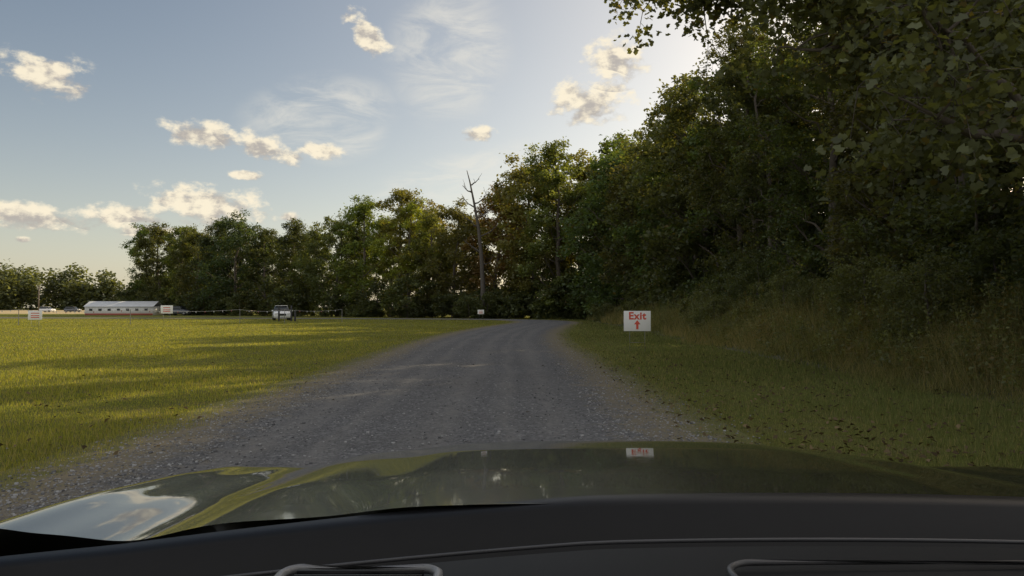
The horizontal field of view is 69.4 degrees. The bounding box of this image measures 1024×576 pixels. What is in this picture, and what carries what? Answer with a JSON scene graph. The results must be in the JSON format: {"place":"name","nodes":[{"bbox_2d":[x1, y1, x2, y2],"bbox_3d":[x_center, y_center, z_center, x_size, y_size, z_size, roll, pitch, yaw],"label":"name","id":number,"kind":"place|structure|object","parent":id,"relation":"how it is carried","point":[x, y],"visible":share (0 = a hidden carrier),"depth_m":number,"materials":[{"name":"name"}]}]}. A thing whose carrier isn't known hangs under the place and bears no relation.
{"place":"outdoors","nodes":[
{"label":"outdoors","id":0,"kind":"place"},
{"bbox_2d":[0,310,84,313],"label":"crop field","id":1,"kind":"structure","parent":0,"point":[26,312],"depth_m":213.29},
{"bbox_2d":[85,306,161,314],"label":"walls","id":2,"kind":"structure","parent":0,"point":[154,310],"depth_m":142.02,"materials":[{"name":"paint"}]},
{"bbox_2d":[85,313,152,314],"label":"red skirting","id":3,"kind":"object","parent":2,"relation":"attached to","point":[118,313],"visible":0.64,"depth_m":141.94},
{"bbox_2d":[83,301,161,306],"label":"roof","id":4,"kind":"structure","parent":2,"relation":"on","point":[122,303],"depth_m":143.07,"materials":[{"name":"metal"}]},
{"bbox_2d":[0,317,793,520],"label":"gravel road","id":5,"kind":"structure","parent":0,"point":[534,334],"depth_m":10.18,"materials":[{"name":"grey gravel"}]},
{"bbox_2d":[0,441,1023,575],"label":"car","id":6,"kind":"object","parent":5,"relation":"on","point":[603,508],"visible":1,"depth_m":0.98,"materials":[{"name":"paint"}]},
{"bbox_2d":[0,308,1023,516],"bbox_3d":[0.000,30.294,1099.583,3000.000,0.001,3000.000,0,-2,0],"label":"ground","id":7,"kind":"structure","parent":0,"point":[206,402],"depth_m":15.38,"materials":[{"name":"green plant"}]},
{"bbox_2d":[28,311,41,326],"bbox_3d":[-29.001,2.053,44.966,0.750,1.350,0.028,0,-2,-17],"label":"yard sign","id":8,"kind":"object","parent":7,"relation":"on","point":[34,315],"visible":0.94,"depth_m":44.97,"materials":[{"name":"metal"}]},
{"bbox_2d":[112,287,141,300],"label":"shrub","id":9,"kind":"object","parent":7,"relation":"on","point":[123,294],"visible":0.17,"depth_m":154.62,"materials":[{"name":"green plant"}]},
{"bbox_2d":[0,258,274,309],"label":"distant tree line","id":10,"kind":"object","parent":7,"relation":"on","point":[18,291],"visible":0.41,"depth_m":398.42,"materials":[{"name":"green plant"}]},
{"bbox_2d":[121,222,179,300],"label":"deciduous tree","id":11,"kind":"object","parent":7,"relation":"on","point":[131,252],"visible":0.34,"depth_m":157.41,"materials":[{"name":"green plant"}]},
{"bbox_2d":[131,221,178,299],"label":"deciduous tree","id":12,"kind":"object","parent":7,"relation":"on","point":[147,246],"visible":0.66,"depth_m":152.38,"materials":[{"name":"green plant"}]},
{"bbox_2d":[137,292,172,304],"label":"shrub","id":13,"kind":"object","parent":7,"relation":"on","point":[162,300],"visible":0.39,"depth_m":148.03,"materials":[{"name":"green plant"}]},
{"bbox_2d":[4,309,341,324],"bbox_3d":[-45.488,2.557,66.130,58.636,1.350,7.780,0,-2,-8],"label":"pennant rope fence","id":14,"kind":"object","parent":7,"relation":"on","point":[149,311],"visible":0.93,"depth_m":64.43,"materials":[{"name":"plastic"}]},
{"bbox_2d":[157,225,208,303],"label":"deciduous tree","id":15,"kind":"object","parent":7,"relation":"on","point":[178,232],"visible":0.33,"depth_m":149.46,"materials":[{"name":"green plant"}]},
{"bbox_2d":[166,223,228,307],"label":"deciduous tree","id":16,"kind":"object","parent":7,"relation":"on","point":[184,287],"visible":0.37,"depth_m":145.77,"materials":[{"name":"green plant"}]},
{"bbox_2d":[181,291,213,314],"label":"shrub","id":17,"kind":"object","parent":7,"relation":"on","point":[201,309],"visible":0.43,"depth_m":138.87,"materials":[{"name":"green plant"}]},
{"bbox_2d":[179,285,219,314],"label":"shrub","id":18,"kind":"object","parent":7,"relation":"on","point":[196,293],"visible":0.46,"depth_m":138.97,"materials":[{"name":"green plant"}]},
{"bbox_2d":[186,220,247,296],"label":"deciduous tree","id":19,"kind":"object","parent":7,"relation":"on","point":[217,231],"visible":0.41,"depth_m":140.67,"materials":[{"name":"green plant"}]},
{"bbox_2d":[211,299,243,315],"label":"shrub","id":20,"kind":"object","parent":7,"relation":"on","point":[217,310],"visible":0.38,"depth_m":133.47,"materials":[{"name":"green plant"}]},
{"bbox_2d":[184,208,278,315],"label":"deciduous tree","id":21,"kind":"object","parent":7,"relation":"on","point":[237,233],"visible":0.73,"depth_m":135.83,"materials":[{"name":"green plant"}]},
{"bbox_2d":[220,292,257,315],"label":"shrub","id":22,"kind":"object","parent":7,"relation":"on","point":[237,312],"visible":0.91,"depth_m":129.33,"materials":[{"name":"green plant"}]},
{"bbox_2d":[231,279,289,315],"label":"shrub","id":23,"kind":"object","parent":7,"relation":"on","point":[265,288],"visible":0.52,"depth_m":130.14,"materials":[{"name":"green plant"}]},
{"bbox_2d":[237,225,288,315],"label":"deciduous tree","id":24,"kind":"object","parent":7,"relation":"on","point":[265,235],"visible":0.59,"depth_m":134.53,"materials":[{"name":"green plant"}]},
{"bbox_2d":[272,306,289,319],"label":"parked suv","id":25,"kind":"object","parent":7,"relation":"on","point":[275,313],"visible":0.8,"depth_m":84.12,"materials":[{"name":"white paint"}]},
{"bbox_2d":[266,286,314,316],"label":"shrub","id":26,"kind":"object","parent":7,"relation":"on","point":[305,298],"visible":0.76,"depth_m":121.23,"materials":[{"name":"green plant"}]},
{"bbox_2d":[260,217,323,297],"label":"deciduous tree","id":27,"kind":"object","parent":7,"relation":"on","point":[294,235],"visible":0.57,"depth_m":128.01,"materials":[{"name":"green plant"}]},
{"bbox_2d":[269,280,318,315],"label":"shrub","id":28,"kind":"object","parent":7,"relation":"on","point":[281,289],"visible":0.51,"depth_m":122.72,"materials":[{"name":"green plant"}]},
{"bbox_2d":[283,222,337,315],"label":"deciduous tree","id":29,"kind":"object","parent":7,"relation":"on","point":[291,274],"visible":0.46,"depth_m":125.23,"materials":[{"name":"green plant"}]},
{"bbox_2d":[313,299,341,316],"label":"shrub","id":30,"kind":"object","parent":7,"relation":"on","point":[326,313],"visible":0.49,"depth_m":118.79,"materials":[{"name":"green plant"}]},
{"bbox_2d":[291,211,376,315],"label":"deciduous tree","id":31,"kind":"object","parent":7,"relation":"on","point":[314,277],"visible":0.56,"depth_m":121.16,"materials":[{"name":"green plant"}]},
{"bbox_2d":[318,294,353,316],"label":"shrub","id":32,"kind":"object","parent":7,"relation":"on","point":[344,312],"visible":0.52,"depth_m":117.99,"materials":[{"name":"green plant"}]},
{"bbox_2d":[326,194,395,310],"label":"deciduous tree","id":33,"kind":"object","parent":7,"relation":"on","point":[362,220],"visible":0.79,"depth_m":119.26,"materials":[{"name":"green plant"}]},
{"bbox_2d":[349,299,384,316],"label":"shrub","id":34,"kind":"object","parent":7,"relation":"on","point":[358,312],"visible":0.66,"depth_m":112.64,"materials":[{"name":"green plant"}]},
{"bbox_2d":[341,280,400,316],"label":"shrub","id":35,"kind":"object","parent":7,"relation":"on","point":[374,288],"visible":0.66,"depth_m":112.48,"materials":[{"name":"green plant"}]},
{"bbox_2d":[367,218,403,315],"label":"deciduous tree","id":36,"kind":"object","parent":7,"relation":"on","point":[376,278],"visible":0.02,"depth_m":125.81,"materials":[{"name":"green plant"}]},
{"bbox_2d":[371,188,430,316],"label":"deciduous tree","id":37,"kind":"object","parent":7,"relation":"on","point":[403,197],"visible":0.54,"depth_m":114.80,"materials":[{"name":"green plant"}]},
{"bbox_2d":[367,197,441,297],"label":"deciduous tree","id":38,"kind":"object","parent":7,"relation":"on","point":[417,211],"visible":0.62,"depth_m":113.02,"materials":[{"name":"green plant"}]},
{"bbox_2d":[377,272,446,317],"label":"shrub","id":39,"kind":"object","parent":7,"relation":"on","point":[394,290],"visible":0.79,"depth_m":104.89,"materials":[{"name":"green plant"}]},
{"bbox_2d":[403,296,438,317],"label":"shrub","id":40,"kind":"object","parent":7,"relation":"on","point":[415,313],"visible":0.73,"depth_m":104.93,"materials":[{"name":"green plant"}]},
{"bbox_2d":[395,199,458,288],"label":"deciduous tree","id":41,"kind":"object","parent":7,"relation":"on","point":[433,204],"visible":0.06,"depth_m":124.74,"materials":[{"name":"green plant"}]},
{"bbox_2d":[396,206,461,316],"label":"deciduous tree","id":42,"kind":"object","parent":7,"relation":"on","point":[432,222],"visible":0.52,"depth_m":109.14,"materials":[{"name":"green plant"}]},
{"bbox_2d":[430,290,471,317],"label":"shrub","id":43,"kind":"object","parent":7,"relation":"on","point":[442,310],"visible":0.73,"depth_m":102.81,"materials":[{"name":"green plant"}]},
{"bbox_2d":[409,196,494,317],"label":"deciduous tree","id":44,"kind":"object","parent":7,"relation":"on","point":[462,228],"visible":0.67,"depth_m":106.11,"materials":[{"name":"green plant"}]},
{"bbox_2d":[449,293,488,318],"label":"shrub","id":45,"kind":"object","parent":7,"relation":"on","point":[473,313],"visible":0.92,"depth_m":97.39,"materials":[{"name":"green plant"}]},
{"bbox_2d":[459,172,497,306],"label":"dead tree","id":46,"kind":"object","parent":7,"relation":"on","point":[482,274],"visible":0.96,"depth_m":99.58,"materials":[{"name":"wood"}]},
{"bbox_2d":[450,219,506,295],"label":"deciduous tree","id":47,"kind":"object","parent":7,"relation":"on","point":[459,267],"visible":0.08,"depth_m":115.75,"materials":[{"name":"green plant"}]},
{"bbox_2d":[462,291,506,318],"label":"shrub","id":48,"kind":"object","parent":7,"relation":"on","point":[489,308],"visible":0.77,"depth_m":96.72,"materials":[{"name":"green plant"}]},
{"bbox_2d":[460,183,526,296],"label":"deciduous tree","id":49,"kind":"object","parent":7,"relation":"on","point":[489,279],"visible":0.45,"depth_m":104.31,"materials":[{"name":"green plant"}]},
{"bbox_2d":[469,283,522,317],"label":"shrub","id":50,"kind":"object","parent":7,"relation":"on","point":[476,293],"visible":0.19,"depth_m":100.30,"materials":[{"name":"green plant"}]},
{"bbox_2d":[485,287,513,318],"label":"shrub","id":51,"kind":"object","parent":7,"relation":"on","point":[499,301],"visible":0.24,"depth_m":99.62,"materials":[{"name":"green plant"}]},
{"bbox_2d":[0,326,1023,468],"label":"fallen leaves","id":52,"kind":"object","parent":7,"relation":"on","point":[936,453],"visible":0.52,"depth_m":9.36,"materials":[{"name":"brown plant"}]},
{"bbox_2d":[490,285,541,318],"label":"shrub","id":53,"kind":"object","parent":7,"relation":"on","point":[524,311],"visible":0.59,"depth_m":97.04,"materials":[{"name":"green plant"}]},
{"bbox_2d":[499,295,536,318],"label":"shrub","id":54,"kind":"object","parent":7,"relation":"on","point":[520,301],"visible":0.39,"depth_m":97.50,"materials":[{"name":"green plant"}]},
{"bbox_2d":[467,144,577,317],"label":"deciduous tree","id":55,"kind":"object","parent":7,"relation":"on","point":[519,178],"visible":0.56,"depth_m":99.57,"materials":[{"name":"green plant"}]},
{"bbox_2d":[513,274,580,318],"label":"shrub","id":56,"kind":"object","parent":7,"relation":"on","point":[546,314],"visible":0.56,"depth_m":94.34,"materials":[{"name":"green plant"}]},
{"bbox_2d":[518,178,577,284],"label":"deciduous tree","id":57,"kind":"object","parent":7,"relation":"on","point":[554,204],"visible":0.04,"depth_m":107.75,"materials":[{"name":"green plant"}]},
{"bbox_2d":[512,137,601,309],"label":"deciduous tree","id":58,"kind":"object","parent":7,"relation":"on","point":[552,155],"visible":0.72,"depth_m":95.72,"materials":[{"name":"green plant"}]},
{"bbox_2d":[538,288,581,318],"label":"shrub","id":59,"kind":"object","parent":7,"relation":"on","point":[558,315],"visible":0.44,"depth_m":93.64,"materials":[{"name":"green plant"}]},
{"bbox_2d":[542,274,589,318],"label":"shrub","id":60,"kind":"object","parent":7,"relation":"on","point":[565,301],"visible":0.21,"depth_m":94.14,"materials":[{"name":"green plant"}]},
{"bbox_2d":[544,148,597,299],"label":"deciduous tree","id":61,"kind":"object","parent":7,"relation":"on","point":[586,167],"visible":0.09,"depth_m":104.28,"materials":[{"name":"green plant"}]},
{"bbox_2d":[553,285,591,318],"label":"shrub","id":62,"kind":"object","parent":7,"relation":"on","point":[580,314],"visible":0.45,"depth_m":92.19,"materials":[{"name":"green plant"}]},
{"bbox_2d":[558,129,640,281],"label":"deciduous tree","id":63,"kind":"object","parent":7,"relation":"on","point":[589,249],"visible":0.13,"depth_m":91.57,"materials":[{"name":"green plant"}]},
{"bbox_2d":[588,302,616,321],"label":"shrub","id":64,"kind":"object","parent":7,"relation":"on","point":[605,307],"visible":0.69,"depth_m":77.12,"materials":[{"name":"green plant"}]},
{"bbox_2d":[555,130,660,318],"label":"deciduous tree","id":65,"kind":"object","parent":7,"relation":"on","point":[593,270],"visible":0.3,"depth_m":83.48,"materials":[{"name":"green plant"}]},
{"bbox_2d":[576,185,641,285],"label":"deciduous tree","id":66,"kind":"object","parent":7,"relation":"on","point":[597,245],"visible":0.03,"depth_m":93.69,"materials":[{"name":"green plant"}]},
{"bbox_2d":[624,311,650,342],"bbox_3d":[4.230,1.489,24.974,0.900,1.430,0.029,0,-2,5],"label":"exit sign","id":67,"kind":"object","parent":7,"relation":"on","point":[637,320],"visible":0.98,"depth_m":24.97,"materials":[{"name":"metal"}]},
{"bbox_2d":[594,138,687,300],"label":"deciduous tree","id":68,"kind":"object","parent":7,"relation":"on","point":[614,195],"visible":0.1,"depth_m":77.23,"materials":[{"name":"green plant"}]},
{"bbox_2d":[676,13,828,294],"bbox_3d":[15.346,-7.258,46.236,9.822,20.210,11.594,0,-2,5],"label":"deciduous tree","id":69,"kind":"object","parent":7,"relation":"on","point":[717,185],"visible":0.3,"depth_m":45.27,"materials":[{"name":"green plant"}]},
{"bbox_2d":[668,86,851,297],"bbox_3d":[18.576,-7.140,56.245,14.669,20.669,15.051,1,-2,-22],"label":"deciduous tree","id":70,"kind":"object","parent":7,"relation":"on","point":[714,226],"visible":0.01,"depth_m":54.32,"materials":[{"name":"green plant"}]},
{"bbox_2d":[698,37,827,289],"bbox_3d":[13.850,-5.593,40.623,7.180,16.590,7.698,0,-2,12],"label":"deciduous tree","id":71,"kind":"object","parent":7,"relation":"on","point":[752,188],"visible":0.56,"depth_m":40.32,"materials":[{"name":"green plant"}]},
{"bbox_2d":[535,315,1023,468],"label":"verge grass","id":72,"kind":"structure","parent":7,"relation":"on","point":[937,407],"depth_m":11.72,"materials":[{"name":"green plant"}]},
{"bbox_2d":[585,282,1023,409],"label":"grass bank","id":73,"kind":"structure","parent":7,"relation":"on","point":[871,367],"depth_m":17.54,"materials":[{"name":"green plant"}]},
{"bbox_2d":[598,120,680,302],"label":"deciduous tree","id":74,"kind":"object","parent":73,"relation":"on","point":[620,245],"visible":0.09,"depth_m":72.63,"materials":[{"name":"green plant"}]},
{"bbox_2d":[625,292,658,310],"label":"shrub","id":75,"kind":"object","parent":73,"relation":"on","point":[634,304],"visible":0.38,"depth_m":60.56,"materials":[{"name":"green plant"}]},
{"bbox_2d":[634,262,687,306],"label":"shrub","id":76,"kind":"object","parent":73,"relation":"on","point":[644,282],"visible":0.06,"depth_m":60.78,"materials":[{"name":"green plant"}]},
{"bbox_2d":[612,124,722,301],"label":"deciduous tree","id":77,"kind":"object","parent":73,"relation":"on","point":[627,231],"visible":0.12,"depth_m":64.21,"materials":[{"name":"green plant"}]},
{"bbox_2d":[645,259,703,307],"bbox_3d":[13.283,-0.117,57.962,6.397,4.146,5.925,-1,-2,31],"label":"shrub","id":78,"kind":"object","parent":73,"relation":"on","point":[672,270],"visible":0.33,"depth_m":57.47,"materials":[{"name":"green plant"}]},
{"bbox_2d":[618,73,748,299],"bbox_3d":[14.905,-7.422,61.746,12.491,21.333,12.002,-1,-2,40],"label":"deciduous tree","id":79,"kind":"object","parent":73,"relation":"on","point":[651,118],"visible":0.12,"depth_m":62.16,"materials":[{"name":"green plant"}]},
{"bbox_2d":[633,68,748,301],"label":"deciduous tree","id":80,"kind":"object","parent":73,"relation":"on","point":[673,159],"visible":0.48,"depth_m":55.99,"materials":[{"name":"green plant"}]},
{"bbox_2d":[670,287,720,325],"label":"shrub","id":81,"kind":"object","parent":73,"relation":"on","point":[685,303],"visible":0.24,"depth_m":40.23,"materials":[{"name":"green plant"}]},
{"bbox_2d":[681,293,722,327],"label":"shrub","id":82,"kind":"object","parent":73,"relation":"on","point":[703,299],"visible":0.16,"depth_m":38.36,"materials":[{"name":"green plant"}]},
{"bbox_2d":[688,295,739,328],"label":"shrub","id":83,"kind":"object","parent":73,"relation":"on","point":[701,310],"visible":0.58,"depth_m":35.21,"materials":[{"name":"green plant"}]},
{"bbox_2d":[688,267,743,298],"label":"shrub","id":84,"kind":"object","parent":73,"relation":"on","point":[708,278],"visible":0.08,"depth_m":50.45,"materials":[{"name":"green plant"}]},
{"bbox_2d":[695,266,764,302],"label":"shrub","id":85,"kind":"object","parent":73,"relation":"on","point":[717,282],"visible":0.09,"depth_m":42.97,"materials":[{"name":"green plant"}]},
{"bbox_2d":[665,51,813,300],"bbox_3d":[15.914,-6.912,52.127,10.335,19.994,10.823,-1,-2,27],"label":"deciduous tree","id":86,"kind":"object","parent":73,"relation":"on","point":[693,140],"visible":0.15,"depth_m":51.59,"materials":[{"name":"green plant"}]},
{"bbox_2d":[711,262,780,305],"bbox_3d":[12.807,-0.023,39.617,4.207,2.946,4.278,0,-2,16],"label":"shrub","id":87,"kind":"object","parent":73,"relation":"on","point":[718,285],"visible":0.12,"depth_m":39.25,"materials":[{"name":"green plant"}]},
{"bbox_2d":[719,251,787,306],"bbox_3d":[12.219,-0.243,36.765,3.708,3.314,3.780,-1,-2,20],"label":"shrub","id":88,"kind":"object","parent":73,"relation":"on","point":[739,283],"visible":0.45,"depth_m":36.48,"materials":[{"name":"green plant"}]},
{"bbox_2d":[721,34,854,288],"bbox_3d":[19.834,-6.965,49.369,11.116,19.953,11.408,-1,-2,36],"label":"deciduous tree","id":89,"kind":"object","parent":73,"relation":"on","point":[743,211],"visible":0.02,"depth_m":47.85,"materials":[{"name":"green plant"}]},
{"bbox_2d":[767,221,846,293],"bbox_3d":[21.105,-1.907,40.902,10.710,7.493,11.562,-1,-2,38],"label":"shrub","id":90,"kind":"object","parent":73,"relation":"on","point":[813,231],"visible":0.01,"depth_m":39.38,"materials":[{"name":"green plant"}]},
{"bbox_2d":[724,0,905,304],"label":"deciduous tree","id":91,"kind":"object","parent":73,"relation":"on","point":[793,250],"visible":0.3,"depth_m":33.95,"materials":[{"name":"green plant"}]},
{"bbox_2d":[803,230,877,302],"bbox_3d":[14.504,-0.720,31.105,4.344,3.881,4.427,-1,-2,45],"label":"shrub","id":92,"kind":"object","parent":73,"relation":"on","point":[825,274],"visible":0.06,"depth_m":31.74,"materials":[{"name":"green plant"}]},
{"bbox_2d":[813,245,909,330],"bbox_3d":[10.637,0.056,21.952,3.070,2.692,3.012,0,-2,16],"label":"shrub","id":93,"kind":"object","parent":73,"relation":"on","point":[863,272],"visible":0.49,"depth_m":21.85,"materials":[{"name":"green plant"}]},
{"bbox_2d":[819,9,1023,287],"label":"deciduous tree","id":94,"kind":"object","parent":73,"relation":"on","point":[848,184],"visible":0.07,"depth_m":24.89,"materials":[{"name":"green plant"}]},
{"bbox_2d":[831,170,1019,313],"bbox_3d":[13.098,-1.398,23.021,5.390,4.816,5.493,-1,-2,44],"label":"shrub","id":95,"kind":"object","parent":73,"relation":"on","point":[883,235],"visible":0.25,"depth_m":23.33,"materials":[{"name":"green plant"}]},
{"bbox_2d":[866,243,987,346],"bbox_3d":[10.036,0.181,17.736,2.858,2.554,2.913,0,-2,3],"label":"shrub","id":96,"kind":"object","parent":73,"relation":"on","point":[898,284],"visible":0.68,"depth_m":17.71,"materials":[{"name":"green plant"}]},
{"bbox_2d":[875,164,1023,315],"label":"shrub","id":97,"kind":"object","parent":73,"relation":"on","point":[933,217],"visible":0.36,"depth_m":20.88,"materials":[{"name":"green plant"}]},
{"bbox_2d":[604,0,1023,238],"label":"overhanging tree","id":98,"kind":"object","parent":7,"relation":"on","point":[977,109],"visible":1,"depth_m":11.49,"materials":[{"name":"green plant"}]},
{"bbox_2d":[623,257,1023,398],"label":"weeds","id":99,"kind":"object","parent":7,"relation":"on","point":[852,323],"visible":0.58,"depth_m":17.27,"materials":[{"name":"green plant"}]},
{"bbox_2d":[735,12,954,270],"bbox_3d":[21.163,-7.428,42.585,14.862,20.528,15.218,0,-2,-9],"label":"deciduous tree","id":100,"kind":"object","parent":7,"relation":"on","point":[820,223],"visible":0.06,"depth_m":42.93,"materials":[{"name":"green plant"}]},
{"bbox_2d":[794,24,1017,284],"bbox_3d":[15.014,-6.296,27.773,8.893,17.296,8.861,-1,-2,30],"label":"deciduous tree","id":101,"kind":"object","parent":7,"relation":"on","point":[843,247],"visible":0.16,"depth_m":28.18,"materials":[{"name":"green plant"}]},
{"bbox_2d":[870,70,1023,232],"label":"deciduous tree","id":102,"kind":"object","parent":7,"relation":"on","point":[1009,186],"visible":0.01,"depth_m":30.46,"materials":[{"name":"green plant"}]},
{"bbox_2d":[946,80,1023,278],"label":"deciduous tree","id":103,"kind":"object","parent":7,"relation":"on","point":[1012,166],"visible":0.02,"depth_m":25.86,"materials":[{"name":"green plant"}]},
{"bbox_2d":[0,0,1023,307],"label":"sky","id":104,"kind":"structure","parent":0,"point":[115,115],"materials":[{"name":"blue"}]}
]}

